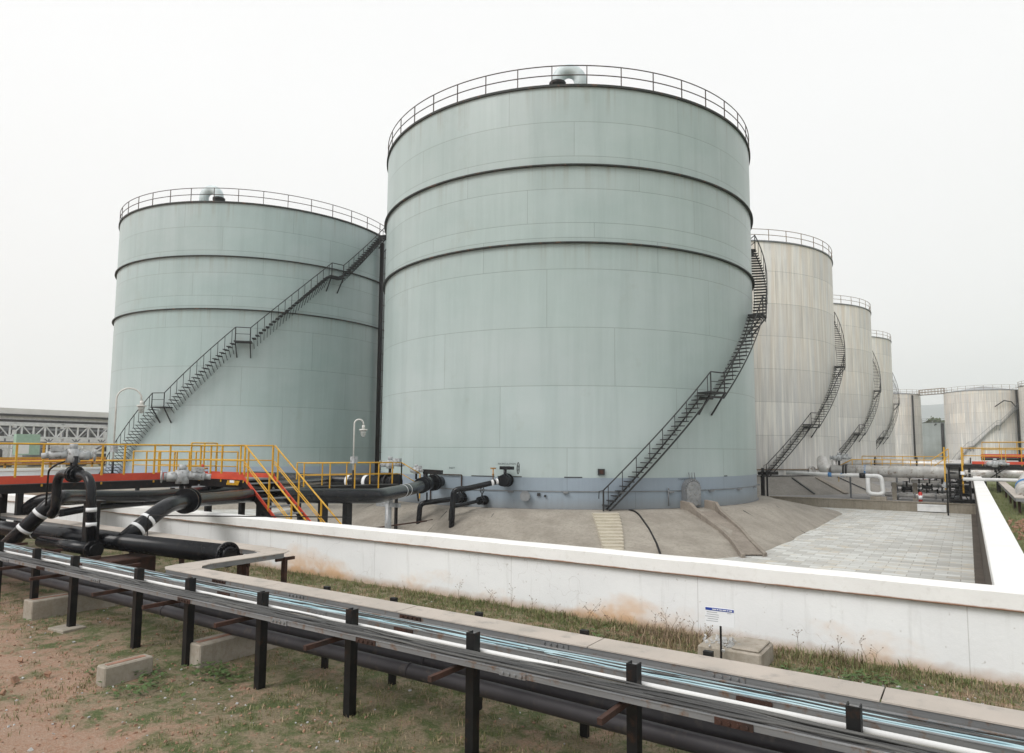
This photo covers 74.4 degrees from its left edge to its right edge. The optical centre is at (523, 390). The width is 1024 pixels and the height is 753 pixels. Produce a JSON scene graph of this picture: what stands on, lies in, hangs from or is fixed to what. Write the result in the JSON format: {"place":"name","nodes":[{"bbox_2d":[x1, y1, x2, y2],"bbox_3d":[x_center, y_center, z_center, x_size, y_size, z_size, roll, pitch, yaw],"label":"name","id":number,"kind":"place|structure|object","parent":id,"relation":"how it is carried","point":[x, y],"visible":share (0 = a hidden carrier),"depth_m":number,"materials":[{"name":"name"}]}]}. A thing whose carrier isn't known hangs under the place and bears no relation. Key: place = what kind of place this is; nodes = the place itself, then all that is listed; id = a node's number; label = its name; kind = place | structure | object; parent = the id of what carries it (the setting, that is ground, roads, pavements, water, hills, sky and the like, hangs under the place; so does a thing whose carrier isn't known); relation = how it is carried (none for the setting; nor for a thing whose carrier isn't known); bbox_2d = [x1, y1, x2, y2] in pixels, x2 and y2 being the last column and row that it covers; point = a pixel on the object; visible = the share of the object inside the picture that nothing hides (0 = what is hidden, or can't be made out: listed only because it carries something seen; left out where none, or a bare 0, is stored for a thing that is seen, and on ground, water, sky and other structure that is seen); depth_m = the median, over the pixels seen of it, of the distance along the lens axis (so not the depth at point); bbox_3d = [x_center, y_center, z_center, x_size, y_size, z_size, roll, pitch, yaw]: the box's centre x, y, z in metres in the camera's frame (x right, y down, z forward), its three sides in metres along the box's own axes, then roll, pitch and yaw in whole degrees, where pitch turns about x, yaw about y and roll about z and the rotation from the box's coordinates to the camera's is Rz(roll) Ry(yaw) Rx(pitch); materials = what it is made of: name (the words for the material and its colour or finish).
{"place":"outdoors","nodes":[
{"label":"outdoors","id":0,"kind":"place"},
{"bbox_2d":[0,407,108,462],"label":"factory building","id":1,"kind":"structure","parent":0,"point":[44,416],"depth_m":112.93,"materials":[{"name":"metal"}]},
{"bbox_2d":[0,464,1023,752],"bbox_3d":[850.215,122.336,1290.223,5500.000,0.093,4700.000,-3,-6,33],"label":"ground","id":2,"kind":"structure","parent":0,"point":[256,740],"depth_m":7.27,"materials":[{"name":"green plant"}]},
{"bbox_2d":[12,434,40,454],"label":"cabinet","id":3,"kind":"object","parent":2,"relation":"on","point":[28,438],"visible":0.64,"depth_m":84.83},
{"bbox_2d":[0,541,62,595],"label":"tray post","id":4,"kind":"object","parent":2,"relation":"on","point":[2,549],"visible":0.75,"depth_m":11.84,"materials":[{"name":"metal"}]},
{"bbox_2d":[13,493,83,521],"bbox_3d":[-12.446,3.369,18.570,1.471,1.206,2.446,-3,-6,33],"label":"pipe elbow","id":5,"kind":"object","parent":2,"relation":"on","point":[29,505],"visible":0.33,"depth_m":17.65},
{"bbox_2d":[0,548,100,598],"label":"tray post","id":6,"kind":"object","parent":2,"relation":"on","point":[34,584],"visible":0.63,"depth_m":10.98,"materials":[{"name":"metal"}]},
{"bbox_2d":[0,457,105,468],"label":"guard rail","id":7,"kind":"object","parent":2,"relation":"on","point":[50,464],"visible":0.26,"depth_m":68.88,"materials":[{"name":"metal"}]},
{"bbox_2d":[0,427,106,466],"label":"pipe rack","id":8,"kind":"object","parent":2,"relation":"on","point":[6,429],"visible":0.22,"depth_m":93.09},
{"bbox_2d":[0,423,107,467],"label":"pipe rack","id":9,"kind":"object","parent":2,"relation":"on","point":[44,426],"visible":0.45,"depth_m":89.79,"materials":[{"name":"metal"}]},
{"bbox_2d":[0,421,107,466],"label":"loading canopy","id":10,"kind":"object","parent":2,"relation":"on","point":[60,440],"visible":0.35,"depth_m":98.96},
{"bbox_2d":[48,624,85,633],"bbox_3d":[-6.898,3.612,10.192,0.400,0.070,0.340,-2,-6,27],"label":"footing pad","id":11,"kind":"object","parent":2,"relation":"on","point":[63,628],"visible":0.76,"depth_m":10.11,"materials":[{"name":"concrete"}]},
{"bbox_2d":[23,593,117,620],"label":"pipe plinth","id":12,"kind":"structure","parent":2,"relation":"on","point":[44,607],"depth_m":11.04,"materials":[{"name":"concrete"}]},
{"bbox_2d":[44,442,106,467],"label":"pipe rack","id":13,"kind":"object","parent":2,"relation":"on","point":[45,466],"visible":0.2,"depth_m":87.54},
{"bbox_2d":[29,555,140,626],"bbox_3d":[-6.758,3.113,10.446,0.088,1.120,1.580,-3,-6,33],"label":"tray post","id":14,"kind":"object","parent":2,"relation":"on","point":[72,598],"visible":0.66,"depth_m":10.24,"materials":[{"name":"metal"}]},
{"bbox_2d":[0,551,951,752],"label":"cable tray","id":15,"kind":"object","parent":14,"relation":"on","point":[753,720],"visible":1,"depth_m":5.41,"materials":[{"name":"metal"}]},
{"bbox_2d":[4,550,989,752],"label":"conduit","id":16,"kind":"object","parent":14,"relation":"on","point":[921,742],"visible":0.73,"depth_m":5.20,"materials":[{"name":"metal"}]},
{"bbox_2d":[4,542,1023,752],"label":"cable tray","id":17,"kind":"object","parent":14,"relation":"on","point":[953,734],"visible":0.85,"depth_m":5.55,"materials":[{"name":"metal"}]},
{"bbox_2d":[79,500,105,556],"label":"pipe column","id":18,"kind":"structure","parent":2,"relation":"on","point":[83,538],"depth_m":13.62,"materials":[{"name":"black metal"}]},
{"bbox_2d":[91,567,144,648],"bbox_3d":[-5.195,3.031,9.424,0.088,1.120,1.580,-3,-6,33],"label":"tray post","id":19,"kind":"object","parent":2,"relation":"on","point":[136,624],"visible":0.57,"depth_m":9.22,"materials":[{"name":"metal"}]},
{"bbox_2d":[0,520,239,567],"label":"header pipe","id":20,"kind":"object","parent":2,"relation":"on","point":[176,548],"visible":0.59,"depth_m":12.80,"materials":[{"name":"metal"}]},
{"bbox_2d":[147,515,349,535],"bbox_3d":[-5.574,2.756,13.802,3.938,0.441,0.023,1,-5,-10],"label":"coping","id":21,"kind":"object","parent":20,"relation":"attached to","point":[242,516],"visible":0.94,"depth_m":13.75,"materials":[{"name":"concrete"}]},
{"bbox_2d":[96,654,152,687],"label":"pipe plinth","id":22,"kind":"structure","parent":2,"relation":"on","point":[113,673],"depth_m":7.93,"materials":[{"name":"concrete"}]},
{"bbox_2d":[94,553,155,570],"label":"pipe plinth","id":23,"kind":"structure","parent":2,"relation":"on","point":[147,561],"depth_m":13.15,"materials":[{"name":"concrete"}]},
{"bbox_2d":[35,536,103,556],"bbox_3d":[-9.171,3.117,13.561,2.361,0.350,0.350,-3,-6,33],"label":"header pipe","id":24,"kind":"object","parent":23,"relation":"on","point":[92,548],"visible":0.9,"depth_m":13.26,"materials":[{"name":"metal"}]},
{"bbox_2d":[41,444,96,542],"bbox_3d":[-9.243,2.093,13.634,2.245,2.014,0.920,-3,-6,33],"label":"arched pipe","id":25,"kind":"object","parent":24,"relation":"attached to","point":[73,455],"visible":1,"depth_m":13.54,"materials":[{"name":"metal"}]},
{"bbox_2d":[1,477,332,543],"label":"pipeline","id":26,"kind":"object","parent":2,"relation":"on","point":[28,524],"visible":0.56,"depth_m":16.55,"materials":[{"name":"black paint"}]},
{"bbox_2d":[59,487,309,516],"bbox_3d":[-9.603,3.342,21.109,0.323,0.294,11.792,-1,-5,10],"label":"pipeline","id":27,"kind":"object","parent":26,"relation":"attached to","point":[74,510],"visible":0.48,"depth_m":16.89,"materials":[{"name":"black paint"}]},
{"bbox_2d":[249,457,404,485],"bbox_3d":[-11.951,4.762,39.100,12.870,1.908,1.068,-3,-6,31],"label":"pipeline","id":28,"kind":"object","parent":26,"relation":"attached to","point":[362,479],"visible":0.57,"depth_m":36.75,"materials":[{"name":"black paint"}]},
{"bbox_2d":[142,577,195,666],"bbox_3d":[-4.150,2.975,8.740,0.088,1.120,1.580,-3,-6,33],"label":"tray post","id":29,"kind":"object","parent":2,"relation":"on","point":[188,620],"visible":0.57,"depth_m":8.53,"materials":[{"name":"metal"}]},
{"bbox_2d":[0,512,1023,736],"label":"cable tray","id":30,"kind":"object","parent":29,"relation":"on","point":[975,715],"visible":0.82,"depth_m":6.00,"materials":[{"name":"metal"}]},
{"bbox_2d":[189,633,278,667],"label":"pipe plinth","id":31,"kind":"structure","parent":2,"relation":"on","point":[223,647],"depth_m":8.68,"materials":[{"name":"concrete"}]},
{"bbox_2d":[2,566,781,752],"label":"pipeline","id":32,"kind":"object","parent":31,"relation":"on","point":[676,738],"visible":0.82,"depth_m":6.76,"materials":[{"name":"metal"}]},
{"bbox_2d":[3,562,843,752],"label":"pipeline","id":33,"kind":"object","parent":31,"relation":"on","point":[782,745],"visible":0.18,"depth_m":6.53,"materials":[{"name":"metal"}]},
{"bbox_2d":[214,591,268,689],"bbox_3d":[-2.912,2.910,7.931,0.088,1.120,1.580,-3,-6,33],"label":"tray post","id":34,"kind":"object","parent":2,"relation":"on","point":[260,650],"visible":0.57,"depth_m":7.72,"materials":[{"name":"metal"}]},
{"bbox_2d":[275,556,294,582],"bbox_3d":[-4.105,3.330,11.560,0.090,0.915,0.380,-3,-6,33],"label":"tray stand","id":35,"kind":"object","parent":2,"relation":"on","point":[284,562],"visible":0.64,"depth_m":11.55,"materials":[{"name":"metal"}]},
{"bbox_2d":[303,607,358,717],"bbox_3d":[-1.675,2.845,7.122,0.088,1.120,1.580,-3,-6,33],"label":"tray post","id":36,"kind":"object","parent":2,"relation":"on","point":[350,678],"visible":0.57,"depth_m":6.91,"materials":[{"name":"metal"}]},
{"bbox_2d":[428,630,479,752],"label":"tray post","id":37,"kind":"object","parent":2,"relation":"on","point":[472,691],"visible":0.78,"depth_m":6.05,"materials":[{"name":"metal"}]},
{"bbox_2d":[23,616,937,698],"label":"leafy weeds","id":38,"kind":"object","parent":2,"relation":"on","point":[222,670],"visible":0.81,"depth_m":8.07,"materials":[{"name":"green plant"}]},
{"bbox_2d":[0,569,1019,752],"bbox_3d":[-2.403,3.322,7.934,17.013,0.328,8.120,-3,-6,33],"label":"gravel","id":39,"kind":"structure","parent":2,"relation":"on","point":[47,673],"depth_m":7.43,"materials":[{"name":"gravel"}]},
{"bbox_2d":[0,483,1023,752],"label":"grass","id":40,"kind":"structure","parent":2,"relation":"on","point":[696,639],"depth_m":8.67,"materials":[{"name":"plant"}]},
{"bbox_2d":[6,494,1023,687],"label":"bund wall","id":41,"kind":"structure","parent":2,"relation":"on","point":[972,630],"depth_m":10.18,"materials":[{"name":"concrete"}]},
{"bbox_2d":[580,629,589,737],"bbox_3d":[0.587,2.844,6.502,0.080,1.035,0.050,-3,-6,33],"label":"short post","id":42,"kind":"object","parent":2,"relation":"on","point":[584,731],"visible":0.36,"depth_m":6.45,"materials":[{"name":"black metal"}]},
{"bbox_2d":[597,660,641,752],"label":"tray post","id":43,"kind":"object","parent":2,"relation":"on","point":[634,717],"visible":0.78,"depth_m":5.20,"materials":[{"name":"metal"}]},
{"bbox_2d":[455,580,883,667],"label":"weeds","id":44,"kind":"object","parent":2,"relation":"on","point":[688,625],"visible":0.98,"depth_m":9.89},
{"bbox_2d":[705,606,734,658],"bbox_3d":[2.479,3.150,8.494,0.360,0.800,0.054,-3,-6,29],"label":"notice board","id":45,"kind":"object","parent":2,"relation":"on","point":[721,617],"visible":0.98,"depth_m":8.50,"materials":[{"name":"white metal"}]},
{"bbox_2d":[698,634,773,666],"bbox_3d":[2.770,3.455,8.803,0.800,0.350,0.670,-3,-6,33],"label":"inspection pit","id":46,"kind":"object","parent":2,"relation":"on","point":[753,651],"visible":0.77,"depth_m":8.59,"materials":[{"name":"concrete"}]},
{"bbox_2d":[845,701,862,732],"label":"tray post","id":47,"kind":"object","parent":2,"relation":"on","point":[854,718],"visible":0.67,"depth_m":4.38,"materials":[{"name":"metal"}]},
{"bbox_2d":[893,389,923,459],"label":"storage tank","id":48,"kind":"object","parent":2,"relation":"on","point":[908,433],"visible":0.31,"depth_m":171.29,"materials":[{"name":"metal"}]},
{"bbox_2d":[817,453,1023,478],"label":"insulated pipe","id":49,"kind":"object","parent":2,"relation":"on","point":[931,472],"visible":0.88,"depth_m":49.28,"materials":[{"name":"metal"}]},
{"bbox_2d":[911,478,952,483],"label":"manifold pipe","id":50,"kind":"object","parent":49,"relation":"attached to","point":[929,481],"visible":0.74,"depth_m":48.86,"materials":[{"name":"metal"}]},
{"bbox_2d":[922,418,946,459],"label":"storage tank","id":51,"kind":"object","parent":2,"relation":"on","point":[934,438],"visible":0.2,"depth_m":193.49,"materials":[{"name":"metal"}]},
{"bbox_2d":[943,385,1022,459],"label":"storage tank","id":52,"kind":"object","parent":2,"relation":"on","point":[975,417],"visible":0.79,"depth_m":155.76,"materials":[{"name":"metal"}]},
{"bbox_2d":[981,442,1023,485],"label":"access platform","id":53,"kind":"structure","parent":2,"relation":"on","point":[1008,457],"depth_m":49.96,"materials":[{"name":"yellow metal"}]},
{"bbox_2d":[998,482,1023,514],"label":"cable tray","id":54,"kind":"object","parent":2,"relation":"on","point":[1009,490],"visible":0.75,"depth_m":33.07,"materials":[{"name":"metal"}]},
{"bbox_2d":[1007,517,1023,539],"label":"brick rubble","id":55,"kind":"object","parent":2,"relation":"on","point":[1022,527],"visible":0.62,"depth_m":24.30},
{"bbox_2d":[1015,473,1023,503],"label":"insulated pipe","id":56,"kind":"object","parent":2,"relation":"on","point":[1019,487],"visible":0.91,"depth_m":31.93,"materials":[{"name":"metal"}]},
{"bbox_2d":[1017,381,1023,458],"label":"storage tank","id":57,"kind":"object","parent":2,"relation":"on","point":[1021,398],"visible":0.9,"depth_m":150.96,"materials":[{"name":"metal"}]},
{"bbox_2d":[0,0,1023,412],"label":"sky","id":58,"kind":"structure","parent":0,"point":[889,134],"materials":[{"name":"white"}]},
{"bbox_2d":[196,507,974,582],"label":"paved floor","id":59,"kind":"structure","parent":0,"point":[929,545],"depth_m":30.13,"materials":[{"name":"concrete"}]},
{"bbox_2d":[0,467,104,494],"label":"bund wall","id":60,"kind":"structure","parent":59,"relation":"on","point":[34,471],"depth_m":53.39,"materials":[{"name":"concrete"}]},
{"bbox_2d":[110,387,146,473],"bbox_3d":[-16.360,1.823,27.891,1.250,3.884,0.377,2,-5,-20],"label":"lamp post","id":61,"kind":"object","parent":59,"relation":"on","point":[141,408],"visible":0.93,"depth_m":27.79,"materials":[{"name":"white metal"}]},
{"bbox_2d":[0,443,274,540],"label":"walkway","id":62,"kind":"structure","parent":59,"relation":"on","point":[18,486],"depth_m":20.08,"materials":[{"name":"orange metal"}]},
{"bbox_2d":[132,442,238,511],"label":"walkway","id":63,"kind":"structure","parent":59,"relation":"on","point":[189,465],"depth_m":25.16,"materials":[{"name":"yellow metal"}]},
{"bbox_2d":[111,487,314,509],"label":"tank mound","id":64,"kind":"object","parent":59,"relation":"on","point":[251,505],"visible":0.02,"depth_m":47.62,"materials":[{"name":"concrete"}]},
{"bbox_2d":[99,185,385,473],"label":"storage tank","id":65,"kind":"object","parent":64,"relation":"on","point":[239,323],"visible":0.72,"depth_m":52.77,"materials":[{"name":"metal"}]},
{"bbox_2d":[242,445,341,523],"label":"steel stairs","id":66,"kind":"structure","parent":59,"relation":"on","point":[290,501],"depth_m":20.32,"materials":[{"name":"metal"}]},
{"bbox_2d":[317,503,327,522],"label":"pipe column","id":67,"kind":"structure","parent":59,"relation":"on","point":[324,511],"depth_m":23.20,"materials":[{"name":"black metal"}]},
{"bbox_2d":[342,504,351,524],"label":"pipe column","id":68,"kind":"structure","parent":59,"relation":"on","point":[346,510],"depth_m":24.09,"materials":[{"name":"black metal"}]},
{"bbox_2d":[296,462,420,528],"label":"walkway","id":69,"kind":"structure","parent":59,"relation":"on","point":[367,486],"depth_m":32.16,"materials":[{"name":"yellow metal"}]},
{"bbox_2d":[350,419,367,488],"bbox_3d":[-7.322,2.862,29.986,0.720,3.184,0.380,3,-6,-27],"label":"lamp post","id":70,"kind":"object","parent":69,"relation":"attached to","point":[353,458],"visible":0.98,"depth_m":29.95,"materials":[{"name":"white metal"}]},
{"bbox_2d":[376,500,400,528],"bbox_3d":[-5.455,5.469,27.109,1.250,2.260,0.260,-3,-6,33],"label":"pipe stand","id":71,"kind":"object","parent":59,"relation":"on","point":[388,505],"visible":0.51,"depth_m":27.04,"materials":[{"name":"metal"}]},
{"bbox_2d":[118,464,444,534],"bbox_3d":[-6.389,3.688,24.776,2.380,2.240,22.962,-1,-5,10],"label":"pipeline","id":72,"kind":"object","parent":71,"relation":"on","point":[182,500],"visible":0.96,"depth_m":19.62,"materials":[{"name":"black paint"}]},
{"bbox_2d":[416,492,466,523],"bbox_3d":[-4.054,6.111,34.057,2.818,2.249,0.778,4,-6,-35],"label":"pipeline","id":73,"kind":"object","parent":59,"relation":"on","point":[461,497],"visible":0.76,"depth_m":33.74,"materials":[{"name":"black paint"}]},
{"bbox_2d":[448,488,488,520],"bbox_3d":[-2.656,6.014,33.568,2.358,2.359,0.664,5,-7,-43],"label":"pipeline","id":74,"kind":"object","parent":59,"relation":"on","point":[482,499],"visible":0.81,"depth_m":33.76,"materials":[{"name":"black paint"}]},
{"bbox_2d":[449,462,519,527],"bbox_3d":[-1.972,5.366,33.277,3.603,3.611,1.243,2,-5,-15],"label":"pipeline","id":75,"kind":"object","parent":59,"relation":"on","point":[505,479],"visible":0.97,"depth_m":32.96,"materials":[{"name":"black paint"}]},
{"bbox_2d":[273,494,841,558],"bbox_3d":[2.843,7.712,45.697,32.000,1.379,32.000,-3,-6,33],"label":"tank mound","id":76,"kind":"object","parent":59,"relation":"on","point":[767,524],"visible":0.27,"depth_m":32.05,"materials":[{"name":"concrete"}]},
{"bbox_2d":[381,64,767,510],"bbox_3d":[3.227,-4.608,46.586,25.700,24.066,24.940,-3,-6,33],"label":"storage tank","id":77,"kind":"object","parent":76,"relation":"on","point":[569,286],"visible":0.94,"depth_m":35.51,"materials":[{"name":"metal"}]},
{"bbox_2d":[681,472,700,505],"bbox_3d":[8.676,5.130,34.852,1.065,1.743,0.371,3,-6,-28],"label":"cleanout door","id":78,"kind":"structure","parent":77,"relation":"in","point":[691,488],"depth_m":34.68,"materials":[{"name":"metal"}]},
{"bbox_2d":[592,513,623,549],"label":"concrete steps","id":79,"kind":"structure","parent":76,"relation":"on","point":[609,529],"depth_m":29.65,"materials":[{"name":"concrete"}]},
{"bbox_2d":[680,500,766,557],"bbox_3d":[9.211,6.261,30.815,1.970,1.898,8.028,1,-5,-5],"label":"drain chute","id":80,"kind":"object","parent":76,"relation":"on","point":[743,543],"visible":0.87,"depth_m":31.31,"materials":[{"name":"concrete"}]},
{"bbox_2d":[758,468,778,495],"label":"valve stand","id":81,"kind":"object","parent":59,"relation":"on","point":[762,473],"visible":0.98,"depth_m":45.14,"materials":[{"name":"black metal"}]},
{"bbox_2d":[769,496,975,513],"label":"retaining wall","id":82,"kind":"structure","parent":59,"relation":"on","point":[960,508],"depth_m":49.39,"materials":[{"name":"concrete"}]},
{"bbox_2d":[917,504,946,511],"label":"concrete block","id":83,"kind":"structure","parent":59,"relation":"on","point":[931,508],"depth_m":47.26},
{"bbox_2d":[971,514,984,583],"bbox_3d":[18.219,6.717,27.071,0.268,0.018,45.500,-3,-6,33],"label":"drain strip","id":84,"kind":"object","parent":59,"relation":"on","point":[978,572],"visible":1,"depth_m":27.79,"materials":[{"name":"concrete"}]},
{"bbox_2d":[972,476,1023,587],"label":"bund wall","id":85,"kind":"structure","parent":59,"relation":"on","point":[1002,554],"depth_m":12.88,"materials":[{"name":"concrete"}]},
{"bbox_2d":[963,477,1017,481],"bbox_3d":[27.929,4.661,34.376,9.302,0.180,0.180,-3,-6,32],"label":"manifold pipe","id":86,"kind":"object","parent":85,"relation":"on","point":[992,479],"visible":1,"depth_m":36.07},
{"bbox_2d":[765,478,974,503],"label":"terrace floor","id":87,"kind":"structure","parent":0,"point":[864,496],"depth_m":54.35,"materials":[{"name":"concrete"}]},
{"bbox_2d":[757,476,889,494],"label":"tank mound","id":88,"kind":"object","parent":87,"relation":"on","point":[783,485],"visible":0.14,"depth_m":58.14,"materials":[{"name":"grey concrete"}]},
{"bbox_2d":[751,228,845,476],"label":"storage tank","id":89,"kind":"object","parent":88,"relation":"on","point":[796,391],"visible":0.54,"depth_m":61.84,"materials":[{"name":"metal"}]},
{"bbox_2d":[862,477,914,481],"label":"tank mound","id":90,"kind":"object","parent":87,"relation":"on","point":[886,479],"visible":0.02,"depth_m":83.75,"materials":[{"name":"grey concrete"}]},
{"bbox_2d":[833,295,880,464],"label":"storage tank","id":91,"kind":"object","parent":90,"relation":"on","point":[856,411],"visible":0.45,"depth_m":88.13,"materials":[{"name":"metal"}]},
{"bbox_2d":[838,448,948,501],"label":"walkway","id":92,"kind":"structure","parent":87,"relation":"on","point":[890,463],"depth_m":51.42,"materials":[{"name":"yellow paint"}]},
{"bbox_2d":[912,483,917,500],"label":"pipe plinth","id":93,"kind":"structure","parent":87,"relation":"on","point":[915,488],"depth_m":49.90,"materials":[{"name":"concrete"}]},
{"bbox_2d":[885,489,953,499],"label":"manifold pipe","id":94,"kind":"object","parent":93,"relation":"on","point":[935,495],"visible":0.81,"depth_m":49.64,"materials":[{"name":"metal"}]},
{"bbox_2d":[891,478,954,488],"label":"manifold pipe","id":95,"kind":"object","parent":87,"relation":"on","point":[935,485],"visible":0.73,"depth_m":50.06,"materials":[{"name":"metal"}]},
{"bbox_2d":[891,488,953,493],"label":"manifold pipe","id":96,"kind":"object","parent":95,"relation":"attached to","point":[937,491],"visible":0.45,"depth_m":50.05,"materials":[{"name":"metal"}]},
{"bbox_2d":[843,457,1017,465],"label":"manifold pipe","id":97,"kind":"object","parent":87,"relation":"on","point":[916,463],"visible":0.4,"depth_m":52.18,"materials":[{"name":"metal"}]},
{"bbox_2d":[952,480,974,503],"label":"pump skid","id":98,"kind":"object","parent":87,"relation":"on","point":[966,488],"visible":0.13,"depth_m":48.06,"materials":[{"name":"black metal"}]},
{"bbox_2d":[942,447,1023,503],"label":"access platform","id":99,"kind":"structure","parent":87,"relation":"on","point":[995,464],"depth_m":46.93,"materials":[{"name":"yellow metal"}]},
{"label":"tank mound","id":100,"kind":"structure","parent":87,"relation":"on","visible":0},
{"bbox_2d":[872,330,899,458],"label":"storage tank","id":101,"kind":"object","parent":100,"relation":"on","point":[884,421],"visible":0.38,"depth_m":113.29,"materials":[{"name":"metal"}]},
{"bbox_2d":[870,496,886,499],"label":"pipe plinth","id":102,"kind":"structure","parent":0,"point":[878,497],"depth_m":49.81,"materials":[{"name":"concrete"}]},
{"bbox_2d":[786,471,884,495],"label":"insulated pipe","id":103,"kind":"object","parent":102,"relation":"on","point":[867,477],"visible":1,"depth_m":50.64,"materials":[{"name":"white metal"}]},
{"bbox_2d":[921,404,944,422],"bbox_3d":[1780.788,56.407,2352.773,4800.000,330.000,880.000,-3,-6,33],"label":"hill","id":104,"kind":"structure","parent":0,"point":[934,411],"depth_m":2559.44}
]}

